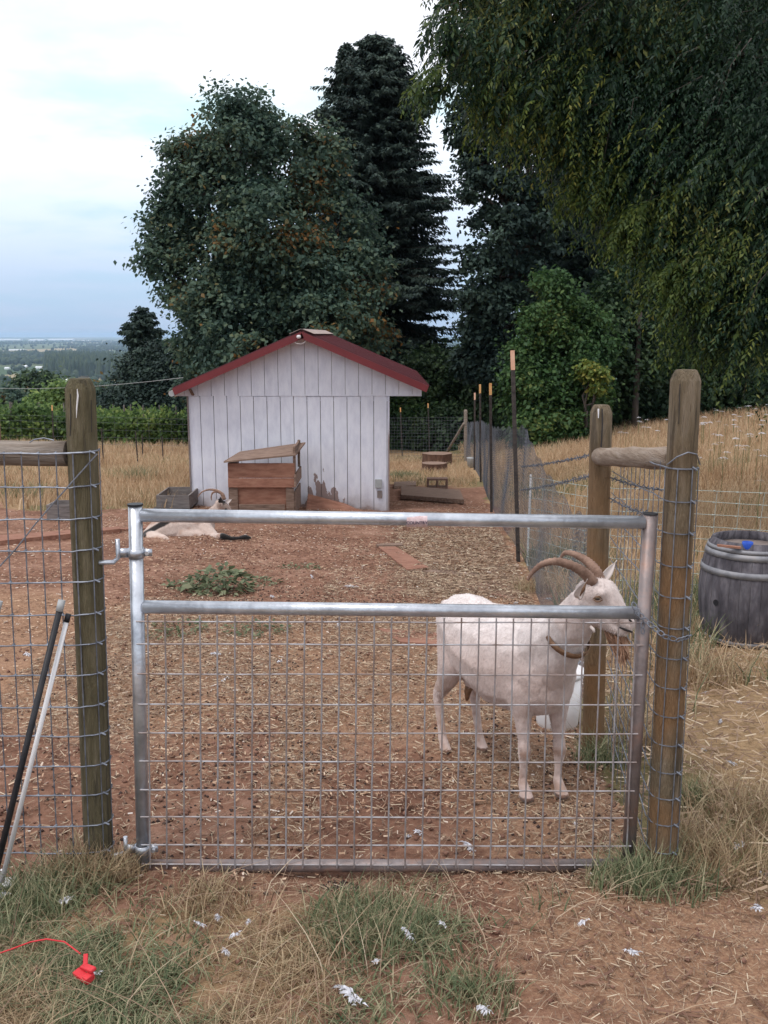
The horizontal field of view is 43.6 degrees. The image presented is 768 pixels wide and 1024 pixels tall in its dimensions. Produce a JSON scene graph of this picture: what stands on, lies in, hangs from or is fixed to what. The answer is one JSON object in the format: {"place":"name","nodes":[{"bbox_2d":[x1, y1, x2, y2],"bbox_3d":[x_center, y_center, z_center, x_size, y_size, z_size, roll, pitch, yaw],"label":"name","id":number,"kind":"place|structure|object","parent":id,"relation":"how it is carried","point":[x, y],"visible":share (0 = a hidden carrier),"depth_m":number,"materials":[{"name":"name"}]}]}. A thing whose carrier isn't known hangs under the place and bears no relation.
{"place":"outdoors","nodes":[
{"label":"outdoors","id":0,"kind":"place"},
{"bbox_2d":[0,0,552,336],"label":"sky","id":1,"kind":"structure","parent":0,"point":[86,86],"materials":[{"name":"white"}]},
{"bbox_2d":[0,337,767,1023],"bbox_3d":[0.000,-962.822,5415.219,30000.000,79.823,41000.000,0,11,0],"label":"ground","id":2,"kind":"structure","parent":0,"point":[470,495],"depth_m":3.86,"materials":[{"name":"soil"}]},
{"bbox_2d":[0,381,32,411],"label":"grey thicket","id":3,"kind":"object","parent":2,"relation":"on","point":[10,395],"visible":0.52,"depth_m":116.20,"materials":[{"name":"brown plant"}]},
{"bbox_2d":[0,474,62,498],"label":"grass tuft","id":4,"kind":"object","parent":2,"relation":"on","point":[9,485],"visible":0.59,"depth_m":14.79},
{"bbox_2d":[0,599,65,865],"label":"leaning pole","id":5,"kind":"object","parent":2,"relation":"on","point":[33,716],"visible":1,"depth_m":2.89,"materials":[{"name":"black metal"}]},
{"bbox_2d":[0,613,70,882],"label":"leaning pole","id":6,"kind":"object","parent":2,"relation":"on","point":[37,738],"visible":0.97,"depth_m":2.94,"materials":[{"name":"white plastic"}]},
{"bbox_2d":[2,364,70,393],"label":"oak tree","id":7,"kind":"object","parent":2,"relation":"on","point":[34,376],"visible":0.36,"depth_m":127.58,"materials":[{"name":"green plant"}]},
{"bbox_2d":[0,938,80,953],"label":"red cable","id":8,"kind":"object","parent":2,"relation":"on","point":[73,948],"visible":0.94,"depth_m":2.60,"materials":[{"name":"plastic"}]},
{"bbox_2d":[0,859,81,947],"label":"grass tuft","id":9,"kind":"object","parent":2,"relation":"on","point":[19,920],"visible":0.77,"depth_m":2.81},
{"bbox_2d":[7,373,74,411],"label":"bright bush","id":10,"kind":"object","parent":2,"relation":"on","point":[54,392],"visible":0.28,"depth_m":58.82,"materials":[{"name":"green plant"}]},
{"bbox_2d":[46,500,69,520],"bbox_3d":[-4.026,-0.022,12.172,0.380,0.200,0.370,0,11,0],"label":"wooden tray","id":11,"kind":"object","parent":2,"relation":"on","point":[64,511],"visible":0.4,"depth_m":11.99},
{"bbox_2d":[0,526,119,545],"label":"board","id":12,"kind":"object","parent":2,"relation":"on","point":[37,536],"visible":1,"depth_m":10.35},
{"bbox_2d":[0,830,122,923],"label":"grass tuft","id":13,"kind":"object","parent":2,"relation":"on","point":[48,882],"visible":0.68,"depth_m":2.95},
{"bbox_2d":[73,953,95,984],"bbox_3d":[-0.768,1.181,2.479,0.071,0.041,0.052,8,13,37],"label":"red clamp","id":14,"kind":"object","parent":2,"relation":"on","point":[80,974],"visible":0.96,"depth_m":2.46,"materials":[{"name":"plastic"}]},
{"bbox_2d":[42,349,130,376],"bbox_3d":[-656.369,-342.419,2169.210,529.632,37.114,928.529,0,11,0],"label":"conifer plantation","id":15,"kind":"object","parent":2,"relation":"on","point":[82,363],"visible":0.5,"depth_m":1818.21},
{"bbox_2d":[22,822,155,895],"bbox_3d":[-0.951,1.109,3.076,0.441,0.168,0.443,-4,11,-19],"label":"grass tuft","id":16,"kind":"object","parent":2,"relation":"on","point":[108,869],"visible":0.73,"depth_m":3.04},
{"bbox_2d":[0,399,186,438],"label":"vine row","id":17,"kind":"object","parent":2,"relation":"on","point":[7,405],"visible":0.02,"depth_m":36.27,"materials":[{"name":"green plant"}]},
{"bbox_2d":[0,399,187,444],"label":"vine row","id":18,"kind":"object","parent":2,"relation":"on","point":[146,429],"visible":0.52,"depth_m":32.59,"materials":[{"name":"green plant"}]},
{"bbox_2d":[1,398,186,440],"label":"vine row","id":19,"kind":"object","parent":2,"relation":"on","point":[117,411],"visible":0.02,"depth_m":34.75,"materials":[{"name":"green plant"}]},
{"bbox_2d":[0,415,187,450],"bbox_3d":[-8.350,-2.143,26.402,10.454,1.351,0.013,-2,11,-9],"label":"hedge","id":20,"kind":"object","parent":2,"relation":"on","point":[103,429],"visible":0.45,"depth_m":26.58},
{"bbox_2d":[0,436,189,509],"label":"dry meadow grass","id":21,"kind":"structure","parent":2,"relation":"on","point":[151,455],"depth_m":17.89,"materials":[{"name":"plant"}]},
{"bbox_2d":[65,378,127,864],"bbox_3d":[-0.904,0.583,3.055,0.177,1.999,0.097,0,11,0],"label":"wooden post","id":22,"kind":"object","parent":2,"relation":"on","point":[81,414],"visible":0.81,"depth_m":2.97,"materials":[{"name":"brown wood"}]},
{"bbox_2d":[0,440,67,465],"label":"wooden rail","id":23,"kind":"object","parent":22,"relation":"attached to","point":[8,446],"visible":0.81,"depth_m":2.90,"materials":[{"name":"brown wood"}]},
{"bbox_2d":[0,437,114,863],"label":"woven wire fence","id":24,"kind":"object","parent":22,"relation":"attached to","point":[15,675],"visible":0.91,"depth_m":2.98,"materials":[{"name":"metal"}]},
{"bbox_2d":[120,502,657,871],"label":"metal gate","id":25,"kind":"structure","parent":22,"relation":"attached to","point":[136,552],"depth_m":3.02,"materials":[{"name":"metal"}]},
{"bbox_2d":[91,371,113,411],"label":"bushy tree","id":26,"kind":"object","parent":2,"relation":"on","point":[98,386],"visible":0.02,"depth_m":49.28,"materials":[{"name":"green plant"}]},
{"bbox_2d":[86,833,164,884],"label":"grass tuft","id":27,"kind":"object","parent":2,"relation":"on","point":[133,869],"visible":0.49,"depth_m":3.09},
{"bbox_2d":[103,306,168,386],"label":"pine tree","id":28,"kind":"object","parent":2,"relation":"on","point":[141,326],"visible":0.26,"depth_m":50.62,"materials":[{"name":"green plant"}]},
{"bbox_2d":[114,460,159,479],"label":"grass tuft","id":29,"kind":"object","parent":2,"relation":"on","point":[139,473],"visible":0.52,"depth_m":18.35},
{"bbox_2d":[96,334,188,414],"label":"broad evergreen","id":30,"kind":"object","parent":2,"relation":"on","point":[144,392],"visible":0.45,"depth_m":41.27,"materials":[{"name":"green plant"}]},
{"bbox_2d":[145,618,207,637],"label":"weed plant","id":31,"kind":"object","parent":2,"relation":"on","point":[189,624],"visible":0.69,"depth_m":6.44,"materials":[{"name":"green plant"}]},
{"bbox_2d":[156,487,197,508],"bbox_3d":[-2.981,-0.206,13.928,0.466,0.200,0.770,0,11,0],"label":"wooden tray","id":32,"kind":"object","parent":2,"relation":"on","point":[188,500],"visible":0.89,"depth_m":13.56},
{"bbox_2d":[143,488,250,539],"bbox_3d":[-2.122,0.086,11.057,1.258,0.651,0.917,0,11,0],"label":"resting goat","id":33,"kind":"object","parent":2,"relation":"on","point":[162,530],"visible":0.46,"depth_m":11.02},
{"bbox_2d":[147,856,259,924],"bbox_3d":[-0.541,1.162,2.925,0.373,0.109,0.339,-9,14,-39],"label":"grass tuft","id":34,"kind":"object","parent":2,"relation":"on","point":[214,896],"visible":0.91,"depth_m":2.92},
{"bbox_2d":[177,561,257,596],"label":"weed plant","id":35,"kind":"object","parent":2,"relation":"on","point":[206,582],"visible":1,"depth_m":7.74,"materials":[{"name":"green plant"}]},
{"bbox_2d":[0,340,460,389],"bbox_3d":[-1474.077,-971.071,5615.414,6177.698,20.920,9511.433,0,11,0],"label":"valley woods","id":36,"kind":"object","parent":2,"relation":"on","point":[22,357],"visible":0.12,"depth_m":3531.91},
{"bbox_2d":[220,618,291,637],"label":"weed plant","id":37,"kind":"object","parent":2,"relation":"on","point":[260,630],"visible":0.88,"depth_m":6.44,"materials":[{"name":"green plant"}]},
{"bbox_2d":[113,70,411,406],"bbox_3d":[-3.907,-7.973,31.720,9.738,12.398,7.335,0,11,0],"label":"maple tree","id":38,"kind":"object","parent":2,"relation":"on","point":[248,290],"visible":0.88,"depth_m":30.66,"materials":[{"name":"green plant"}]},
{"bbox_2d":[242,576,282,586],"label":"weed plant","id":39,"kind":"object","parent":2,"relation":"on","point":[264,579],"visible":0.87,"depth_m":8.13,"materials":[{"name":"green plant"}]},
{"bbox_2d":[224,440,304,510],"bbox_3d":[-1.643,-0.488,13.423,1.026,0.955,0.935,0,11,0],"label":"wooden feeder","id":40,"kind":"object","parent":2,"relation":"on","point":[261,486],"visible":0.88,"depth_m":13.07,"materials":[{"name":"wood"}]},
{"bbox_2d":[0,862,575,1023],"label":"foreground grass","id":41,"kind":"structure","parent":2,"relation":"on","point":[98,962],"depth_m":2.57,"materials":[{"name":"plant"}]},
{"bbox_2d":[0,841,592,1023],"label":"foreground dry grass","id":42,"kind":"structure","parent":2,"relation":"on","point":[18,1017],"depth_m":2.54,"materials":[{"name":"plant"}]},
{"bbox_2d":[168,329,428,510],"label":"shed","id":43,"kind":"structure","parent":2,"relation":"on","point":[323,395],"depth_m":13.98,"materials":[{"name":"white paint"}]},
{"bbox_2d":[1,580,640,906],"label":"goat droppings","id":44,"kind":"object","parent":2,"relation":"on","point":[265,830],"visible":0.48,"depth_m":4.13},
{"bbox_2d":[0,500,644,886],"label":"yard chaff","id":45,"kind":"object","parent":2,"relation":"on","point":[307,782],"visible":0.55,"depth_m":5.97,"materials":[{"name":"plant"}]},
{"bbox_2d":[306,494,359,510],"bbox_3d":[-0.728,-0.141,14.045,0.815,0.220,0.270,0,11,0],"label":"leaning board","id":46,"kind":"object","parent":2,"relation":"on","point":[314,502],"visible":0.79,"depth_m":14.02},
{"bbox_2d":[321,879,357,891],"bbox_3d":[-0.141,1.209,3.098,0.112,0.026,0.099,8,13,36],"label":"dropping pile","id":47,"kind":"object","parent":2,"relation":"on","point":[334,883],"visible":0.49,"depth_m":3.11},
{"bbox_2d":[333,984,367,1005],"bbox_3d":[-0.084,1.220,2.424,0.035,0.029,0.123,-16,20,-39],"label":"feather","id":48,"kind":"object","parent":2,"relation":"on","point":[347,991],"visible":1,"depth_m":2.43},
{"bbox_2d":[280,864,458,971],"bbox_3d":[-0.034,1.183,2.804,0.532,0.157,0.491,-5,12,-27],"label":"grass tuft","id":49,"kind":"object","parent":2,"relation":"on","point":[359,906],"visible":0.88,"depth_m":2.78,"materials":[{"name":"plant"}]},
{"bbox_2d":[0,532,764,1023],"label":"dirt clods","id":50,"kind":"object","parent":2,"relation":"on","point":[506,856],"visible":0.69,"depth_m":4.05,"materials":[{"name":"soil"}]},
{"bbox_2d":[0,558,767,898],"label":"straw litter","id":51,"kind":"object","parent":2,"relation":"on","point":[310,696],"visible":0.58,"depth_m":4.68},
{"bbox_2d":[0,818,767,1023],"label":"dry stalks","id":52,"kind":"object","parent":2,"relation":"on","point":[131,995],"visible":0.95,"depth_m":2.57,"materials":[{"name":"plant"}]},
{"bbox_2d":[0,862,767,1023],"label":"path straw","id":53,"kind":"object","parent":2,"relation":"on","point":[624,960],"visible":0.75,"depth_m":2.68,"materials":[{"name":"plant"}]},
{"bbox_2d":[295,33,476,376],"bbox_3d":[-0.164,-10.933,39.655,10.585,16.626,10.088,-8,13,-35],"label":"fir tree","id":54,"kind":"object","parent":2,"relation":"on","point":[369,83],"visible":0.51,"depth_m":37.83,"materials":[{"name":"green plant"}]},
{"bbox_2d":[378,546,428,569],"bbox_3d":[0.183,0.466,9.715,0.220,0.124,1.419,-2,11,-11],"label":"board","id":55,"kind":"object","parent":2,"relation":"on","point":[406,560],"visible":0.9,"depth_m":9.61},
{"bbox_2d":[394,481,415,488],"bbox_3d":[0.417,-0.528,18.744,0.456,0.141,1.240,0,11,0],"label":"board","id":56,"kind":"object","parent":2,"relation":"on","point":[397,485],"visible":0.87,"depth_m":18.56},
{"bbox_2d":[379,628,436,646],"bbox_3d":[0.160,0.835,6.360,0.543,0.057,0.323,4,11,20],"label":"board","id":57,"kind":"object","parent":2,"relation":"on","point":[413,639],"visible":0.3,"depth_m":6.31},
{"bbox_2d":[390,394,437,449],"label":"shrub","id":58,"kind":"object","parent":2,"relation":"on","point":[395,416],"visible":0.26,"depth_m":35.05,"materials":[{"name":"green plant"}]},
{"bbox_2d":[390,417,463,459],"bbox_3d":[1.075,-2.083,27.165,2.986,1.362,0.011,8,13,37],"label":"wire fence","id":59,"kind":"object","parent":2,"relation":"on","point":[435,430],"visible":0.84,"depth_m":27.00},
{"bbox_2d":[401,486,463,503],"bbox_3d":[0.811,-0.307,16.453,1.064,0.263,2.637,0,11,0],"label":"board","id":60,"kind":"object","parent":2,"relation":"on","point":[433,494],"visible":1,"depth_m":15.98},
{"bbox_2d":[427,477,447,488],"bbox_3d":[1.010,-0.551,18.199,0.390,0.190,0.190,0,11,0],"label":"concrete block","id":61,"kind":"object","parent":60,"relation":"on","point":[445,486],"depth_m":18.12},
{"bbox_2d":[385,335,483,413],"bbox_3d":[2.119,-4.541,36.652,5.774,4.365,4.603,0,11,0],"label":"shrub","id":62,"kind":"object","parent":2,"relation":"on","point":[449,386],"visible":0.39,"depth_m":35.74,"materials":[{"name":"green plant"}]},
{"bbox_2d":[421,461,447,471],"bbox_3d":[1.206,-1.036,22.832,0.684,0.262,0.627,0,11,0],"label":"tree stump","id":63,"kind":"object","parent":2,"relation":"on","point":[435,465],"visible":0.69,"depth_m":22.66,"materials":[{"name":"brown wood"}]},
{"bbox_2d":[322,525,551,596],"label":"pale straw litter","id":64,"kind":"object","parent":2,"relation":"on","point":[495,538],"visible":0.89,"depth_m":9.58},
{"bbox_2d":[422,451,451,464],"bbox_3d":[1.416,-1.368,25.515,0.901,0.392,0.832,0,11,0],"label":"tree stump","id":65,"kind":"object","parent":2,"relation":"on","point":[436,456],"visible":0.61,"depth_m":25.26,"materials":[{"name":"brown wood"}]},
{"bbox_2d":[391,395,488,451],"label":"shrub","id":66,"kind":"object","parent":2,"relation":"on","point":[444,412],"visible":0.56,"depth_m":33.40,"materials":[{"name":"green plant"}]},
{"bbox_2d":[446,410,467,460],"bbox_3d":[1.990,-2.069,27.095,0.178,1.766,1.866,-3,11,-15],"label":"wooden post","id":67,"kind":"object","parent":2,"relation":"on","point":[464,424],"visible":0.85,"depth_m":26.24,"materials":[{"name":"grey wood"}]},
{"bbox_2d":[474,393,475,469],"bbox_3d":[2.156,-1.869,22.858,0.062,1.928,0.041,0,11,0],"label":"steel stake","id":68,"kind":"object","parent":2,"relation":"on","point":[474,425],"visible":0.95,"depth_m":22.78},
{"bbox_2d":[479,384,481,481],"bbox_3d":[1.954,-1.537,19.477,0.092,2.090,0.041,0,11,0],"label":"steel stake","id":69,"kind":"object","parent":2,"relation":"on","point":[480,432],"visible":0.94,"depth_m":19.44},
{"bbox_2d":[466,420,586,697],"bbox_3d":[1.665,-0.678,15.231,0.174,2.627,22.190,1,11,3],"label":"wire netting","id":70,"kind":"object","parent":69,"relation":"hanging from","point":[486,483],"visible":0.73,"depth_m":8.91,"materials":[{"name":"metal"}]},
{"bbox_2d":[423,945,539,1023],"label":"grass tuft","id":71,"kind":"object","parent":2,"relation":"on","point":[470,991],"visible":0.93,"depth_m":2.48,"materials":[{"name":"plant"}]},
{"bbox_2d":[458,373,511,444],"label":"shrub","id":72,"kind":"object","parent":2,"relation":"on","point":[485,408],"visible":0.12,"depth_m":32.56,"materials":[{"name":"green plant"}]},
{"bbox_2d":[489,383,492,511],"bbox_3d":[1.559,-0.878,14.005,0.096,1.988,0.041,0,11,0],"label":"steel stake","id":73,"kind":"object","parent":2,"relation":"on","point":[490,443],"visible":0.93,"depth_m":13.97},
{"bbox_2d":[437,3,579,391],"bbox_3d":[4.739,-9.656,31.354,6.282,14.860,4.089,-3,11,-14],"label":"ragged conifer","id":74,"kind":"object","parent":2,"relation":"on","point":[518,246],"visible":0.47,"depth_m":30.70,"materials":[{"name":"green plant"}]},
{"bbox_2d":[510,350,519,561],"bbox_3d":[1.279,-0.475,9.342,0.154,2.168,0.041,0,11,0],"label":"steel stake","id":75,"kind":"object","parent":2,"relation":"on","point":[514,429],"visible":0.87,"depth_m":9.30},
{"bbox_2d":[506,568,556,594],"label":"grass tuft","id":76,"kind":"object","parent":2,"relation":"on","point":[527,587],"visible":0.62,"depth_m":7.96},
{"bbox_2d":[433,550,634,802],"bbox_3d":[0.525,0.599,3.868,0.398,1.080,1.126,-4,11,-19],"label":"standing goat","id":77,"kind":"object","parent":2,"relation":"on","point":[596,586],"visible":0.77,"depth_m":3.67},
{"bbox_2d":[536,665,583,731],"bbox_3d":[0.844,0.899,4.662,0.250,0.290,0.250,0,11,0],"label":"white bucket","id":78,"kind":"object","parent":2,"relation":"on","point":[572,716],"visible":0.24,"depth_m":4.59,"materials":[{"name":"plastic"}]},
{"bbox_2d":[490,264,632,450],"bbox_3d":[5.129,-4.321,27.442,4.168,5.406,3.822,0,11,0],"label":"maple sapling","id":79,"kind":"object","parent":2,"relation":"on","point":[549,401],"visible":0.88,"depth_m":27.11,"materials":[{"name":"green plant"}]},
{"bbox_2d":[504,403,633,433],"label":"shrub","id":80,"kind":"object","parent":2,"relation":"on","point":[616,421],"depth_m":29.42,"materials":[{"name":"green plant"}]},
{"bbox_2d":[398,0,767,442],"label":"drooping tree","id":81,"kind":"object","parent":2,"relation":"on","point":[631,162],"visible":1,"depth_m":9.17,"materials":[{"name":"green plant"}]},
{"bbox_2d":[568,358,614,437],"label":"yellow branch bush","id":82,"kind":"object","parent":2,"relation":"on","point":[593,373],"visible":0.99,"depth_m":26.64,"materials":[{"name":"green plant"}]},
{"bbox_2d":[494,0,692,358],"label":"fir tree","id":83,"kind":"object","parent":2,"relation":"on","point":[576,260],"visible":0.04,"depth_m":33.78,"materials":[{"name":"green plant"}]},
{"bbox_2d":[546,721,642,773],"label":"grass tuft","id":84,"kind":"object","parent":2,"relation":"on","point":[602,755],"visible":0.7,"depth_m":4.12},
{"bbox_2d":[582,404,611,759],"bbox_3d":[0.915,0.511,4.140,0.122,1.939,0.100,0,11,0],"label":"wooden post","id":85,"kind":"object","parent":2,"relation":"on","point":[599,481],"visible":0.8,"depth_m":4.04,"materials":[{"name":"brown wood"}]},
{"bbox_2d":[521,473,588,490],"bbox_3d":[1.110,-0.185,6.725,0.028,0.916,5.253,1,11,5],"label":"barbed wire","id":86,"kind":"object","parent":85,"relation":"attached to","point":[585,476],"visible":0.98,"depth_m":5.34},
{"bbox_2d":[521,453,588,467],"bbox_3d":[1.109,-0.342,6.696,0.028,0.773,5.253,1,11,5],"label":"barbed wire","id":87,"kind":"object","parent":85,"relation":"attached to","point":[564,460],"visible":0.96,"depth_m":5.56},
{"bbox_2d":[591,446,666,469],"bbox_3d":[0.898,-0.198,3.470,0.078,0.184,0.965,0,11,-2],"label":"wooden rail","id":88,"kind":"object","parent":85,"relation":"attached to","point":[637,457],"visible":0.88,"depth_m":3.38,"materials":[{"name":"brown wood"}]},
{"bbox_2d":[610,498,652,515],"bbox_3d":[0.899,-0.022,3.515,0.028,0.116,0.984,1,11,5],"label":"barbed wire","id":89,"kind":"object","parent":85,"relation":"attached to","point":[622,505],"visible":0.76,"depth_m":3.52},
{"bbox_2d":[610,476,663,491],"bbox_3d":[0.910,-0.105,3.494,0.028,0.115,0.992,1,11,4],"label":"barbed wire","id":90,"kind":"object","parent":85,"relation":"attached to","point":[627,483],"visible":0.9,"depth_m":3.45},
{"bbox_2d":[458,405,767,686],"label":"meadow grass","id":91,"kind":"structure","parent":2,"relation":"on","point":[549,452],"depth_m":15.26,"materials":[{"name":"plant"}]},
{"bbox_2d":[567,827,683,903],"bbox_3d":[0.748,1.115,3.033,0.379,0.179,0.439,2,11,12],"label":"grass tuft","id":92,"kind":"object","parent":2,"relation":"on","point":[611,869],"visible":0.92,"depth_m":3.00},
{"bbox_2d":[574,250,690,431],"bbox_3d":[7.748,-5.378,29.973,5.134,6.013,4.579,0,11,0],"label":"maple sapling","id":93,"kind":"object","parent":2,"relation":"on","point":[613,301],"visible":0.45,"depth_m":29.10,"materials":[{"name":"green plant"}]},
{"bbox_2d":[571,687,696,753],"bbox_3d":[1.111,0.942,4.342,0.675,0.284,0.548,-4,11,-18],"label":"grass tuft","id":94,"kind":"object","parent":2,"relation":"on","point":[626,719],"visible":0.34,"depth_m":4.33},
{"bbox_2d":[631,312,641,427],"bbox_3d":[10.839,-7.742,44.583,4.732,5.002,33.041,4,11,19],"label":"slim tree","id":95,"kind":"object","parent":2,"relation":"on","point":[635,406],"visible":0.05,"depth_m":28.85,"materials":[{"name":"brown plant"}]},
{"bbox_2d":[506,528,767,718],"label":"wire fence","id":96,"kind":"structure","parent":2,"relation":"on","point":[695,598],"depth_m":6.86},
{"bbox_2d":[527,476,767,594],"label":"wire fence","id":97,"kind":"object","parent":2,"relation":"on","point":[626,511],"visible":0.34,"depth_m":7.75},
{"bbox_2d":[596,825,734,907],"bbox_3d":[0.921,1.128,3.067,0.486,0.181,0.499,0,11,0],"label":"grass tuft","id":98,"kind":"object","parent":2,"relation":"on","point":[670,877],"visible":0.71,"depth_m":3.01,"materials":[{"name":"plant"}]},
{"bbox_2d":[619,356,718,426],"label":"shrub","id":99,"kind":"object","parent":2,"relation":"on","point":[661,410],"visible":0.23,"depth_m":29.85,"materials":[{"name":"green plant"}]},
{"bbox_2d":[647,369,700,872],"bbox_3d":[0.913,0.590,3.059,0.107,2.066,0.094,0,11,0],"label":"wooden post","id":100,"kind":"object","parent":2,"relation":"on","point":[684,411],"visible":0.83,"depth_m":2.97,"materials":[{"name":"brown wood"}]},
{"bbox_2d":[605,452,700,855],"bbox_3d":[0.913,0.434,3.546,0.119,1.456,1.129,0,11,0],"label":"woven wire fence","id":101,"kind":"object","parent":100,"relation":"attached to","point":[684,627],"visible":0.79,"depth_m":3.09,"materials":[{"name":"metal"}]},
{"bbox_2d":[631,602,691,641],"bbox_3d":[0.883,0.345,2.975,0.221,0.135,0.086,-3,11,-17],"label":"gate chain","id":102,"kind":"object","parent":100,"relation":"attached to","point":[659,630],"visible":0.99,"depth_m":2.97,"materials":[{"name":"metal"}]},
{"bbox_2d":[580,622,767,905],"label":"side straw","id":103,"kind":"object","parent":2,"relation":"on","point":[720,737],"visible":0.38,"depth_m":4.33,"materials":[{"name":"plant"}]},
{"bbox_2d":[650,768,722,810],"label":"grass tuft","id":104,"kind":"object","parent":2,"relation":"on","point":[696,790],"visible":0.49,"depth_m":3.69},
{"bbox_2d":[636,786,767,891],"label":"grass tuft","id":105,"kind":"object","parent":2,"relation":"on","point":[689,838],"visible":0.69,"depth_m":3.19,"materials":[{"name":"plant"}]},
{"bbox_2d":[649,630,763,692],"bbox_3d":[1.790,0.830,5.409,0.716,0.267,0.718,0,11,0],"label":"grass tuft","id":106,"kind":"object","parent":2,"relation":"on","point":[702,668],"visible":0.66,"depth_m":5.33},
{"bbox_2d":[673,352,766,415],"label":"shrub","id":107,"kind":"object","parent":2,"relation":"on","point":[706,388],"visible":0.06,"depth_m":30.50,"materials":[{"name":"green plant"}]},
{"bbox_2d":[680,750,767,846],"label":"grass tuft","id":108,"kind":"object","parent":2,"relation":"on","point":[758,810],"visible":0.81,"depth_m":3.57,"materials":[{"name":"plant"}]},
{"bbox_2d":[698,530,767,649],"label":"wine barrel","id":109,"kind":"object","parent":2,"relation":"on","point":[733,582],"visible":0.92,"depth_m":6.09,"materials":[{"name":"grey wood"}]},
{"bbox_2d":[701,349,767,416],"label":"shrub","id":110,"kind":"object","parent":2,"relation":"on","point":[728,402],"visible":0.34,"depth_m":30.04,"materials":[{"name":"green plant"}]},
{"bbox_2d":[389,453,477,486],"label":"yard grass","id":111,"kind":"structure","parent":0,"point":[453,470],"depth_m":21.85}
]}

